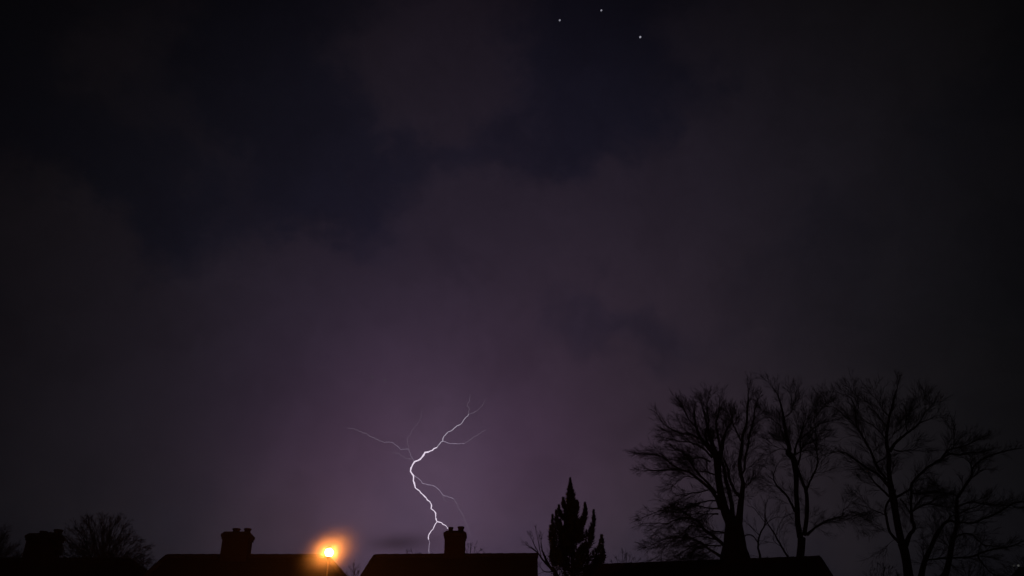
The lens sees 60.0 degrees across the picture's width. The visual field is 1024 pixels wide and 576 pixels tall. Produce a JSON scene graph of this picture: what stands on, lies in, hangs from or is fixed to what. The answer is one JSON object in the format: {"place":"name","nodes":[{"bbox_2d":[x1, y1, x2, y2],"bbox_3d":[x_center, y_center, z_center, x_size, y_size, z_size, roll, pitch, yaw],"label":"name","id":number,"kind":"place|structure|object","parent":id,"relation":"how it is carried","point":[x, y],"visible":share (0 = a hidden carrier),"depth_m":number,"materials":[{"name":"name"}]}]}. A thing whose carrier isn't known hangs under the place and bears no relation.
{"place":"outdoors","nodes":[
{"label":"outdoors","id":0,"kind":"place"},
{"bbox_2d":[0,529,146,575],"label":"brick house","id":1,"kind":"structure","parent":0,"point":[43,551],"depth_m":34.79,"materials":[{"name":"tile"}]},
{"bbox_2d":[142,528,346,575],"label":"brick house","id":2,"kind":"structure","parent":0,"point":[235,557],"depth_m":31.69,"materials":[{"name":"tile"}]},
{"bbox_2d":[349,400,484,550],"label":"lightning bolt","id":3,"kind":"object","parent":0,"point":[427,484],"visible":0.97,"depth_m":1530.69,"materials":[{"name":"white"}]},
{"bbox_2d":[0,0,1023,575],"label":"sky","id":4,"kind":"structure","parent":0,"point":[221,220],"materials":[{"name":"purple"}]},
{"bbox_2d":[1012,567,1023,575],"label":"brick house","id":5,"kind":"structure","parent":0,"point":[1021,570],"depth_m":59.93,"materials":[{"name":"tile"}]},
{"label":"ground","id":6,"kind":"structure","parent":0,"visible":0},
{"bbox_2d":[0,524,22,557],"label":"distant bare tree","id":7,"kind":"object","parent":6,"relation":"on","point":[6,552],"visible":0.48,"depth_m":52.57,"materials":[{"name":"black plant"}]},
{"bbox_2d":[59,512,155,569],"bbox_3d":[-24.426,20.141,50.469,7.252,15.422,3.361,0,-28,0],"label":"distant bare tree","id":8,"kind":"object","parent":6,"relation":"on","point":[102,551],"visible":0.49,"depth_m":52.76,"materials":[{"name":"black plant"}]},
{"bbox_2d":[135,553,151,568],"bbox_3d":[-18.690,18.289,42.390,1.447,11.106,0.887,-9,-29,17],"label":"distant bare tree","id":9,"kind":"object","parent":6,"relation":"on","point":[143,563],"visible":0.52,"depth_m":44.89,"materials":[{"name":"black plant"}]},
{"bbox_2d":[325,547,332,575],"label":"street lamp","id":10,"kind":"object","parent":6,"relation":"on","point":[329,552],"visible":1,"depth_m":25.32,"materials":[{"name":"metal"}]},
{"bbox_2d":[346,559,359,575],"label":"distant bare tree","id":11,"kind":"object","parent":6,"relation":"on","point":[353,571],"visible":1,"depth_m":48.22,"materials":[{"name":"brown plant"}]},
{"bbox_2d":[360,526,537,575],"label":"brick house","id":12,"kind":"structure","parent":6,"relation":"on","point":[454,559],"depth_m":31.58,"materials":[{"name":"tile"}]},
{"bbox_2d":[520,526,556,575],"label":"bare tree","id":13,"kind":"object","parent":6,"relation":"on","point":[546,562],"visible":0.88,"depth_m":37.16,"materials":[{"name":"brown plant"}]},
{"bbox_2d":[547,477,606,575],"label":"conifer","id":14,"kind":"object","parent":6,"relation":"on","point":[568,534],"visible":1,"depth_m":29.33,"materials":[{"name":"black plant"}]},
{"bbox_2d":[610,549,642,562],"bbox_3d":[6.724,21.603,50.846,3.650,13.194,1.585,0,-28,0],"label":"distant bare tree","id":15,"kind":"object","parent":6,"relation":"on","point":[625,556],"visible":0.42,"depth_m":53.36,"materials":[{"name":"black plant"}]},
{"bbox_2d":[624,370,773,561],"bbox_3d":[8.962,12.822,40.417,6.990,18.908,4.977,0,-28,0],"label":"bare tree","id":16,"kind":"object","parent":6,"relation":"on","point":[733,545],"visible":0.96,"depth_m":42.42,"materials":[{"name":"black plant"}]},
{"bbox_2d":[582,555,832,575],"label":"brick house","id":17,"kind":"structure","parent":6,"relation":"on","point":[797,566],"depth_m":30.31,"materials":[{"name":"tile"}]},
{"bbox_2d":[735,489,802,557],"bbox_3d":[13.319,16.954,43.806,4.835,14.792,3.359,-11,-30,20],"label":"bare tree","id":18,"kind":"object","parent":6,"relation":"on","point":[773,530],"visible":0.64,"depth_m":45.92,"materials":[{"name":"brown plant"}]},
{"bbox_2d":[749,368,882,556],"bbox_3d":[15.198,13.126,42.854,6.580,20.658,4.572,0,-28,0],"label":"bare tree","id":19,"kind":"object","parent":6,"relation":"on","point":[796,474],"visible":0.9,"depth_m":45.27,"materials":[{"name":"black plant"}]},
{"bbox_2d":[858,562,900,575],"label":"distant bare tree","id":20,"kind":"object","parent":6,"relation":"on","point":[897,574],"visible":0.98,"depth_m":52.36,"materials":[{"name":"black plant"}]},
{"bbox_2d":[814,366,1000,575],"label":"bare tree","id":21,"kind":"object","parent":6,"relation":"on","point":[902,542],"visible":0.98,"depth_m":41.62,"materials":[{"name":"black plant"}]},
{"bbox_2d":[905,433,1023,575],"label":"bare tree","id":22,"kind":"object","parent":6,"relation":"on","point":[951,540],"visible":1,"depth_m":38.68,"materials":[{"name":"brown plant"}]},
{"bbox_2d":[934,561,1000,575],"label":"distant bare tree","id":23,"kind":"object","parent":6,"relation":"on","point":[968,571],"visible":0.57,"depth_m":52.19,"materials":[{"name":"black plant"}]},
{"bbox_2d":[994,551,1023,575],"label":"distant bare tree","id":24,"kind":"object","parent":6,"relation":"on","point":[1015,567],"visible":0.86,"depth_m":50.56,"materials":[{"name":"black plant"}]}
]}

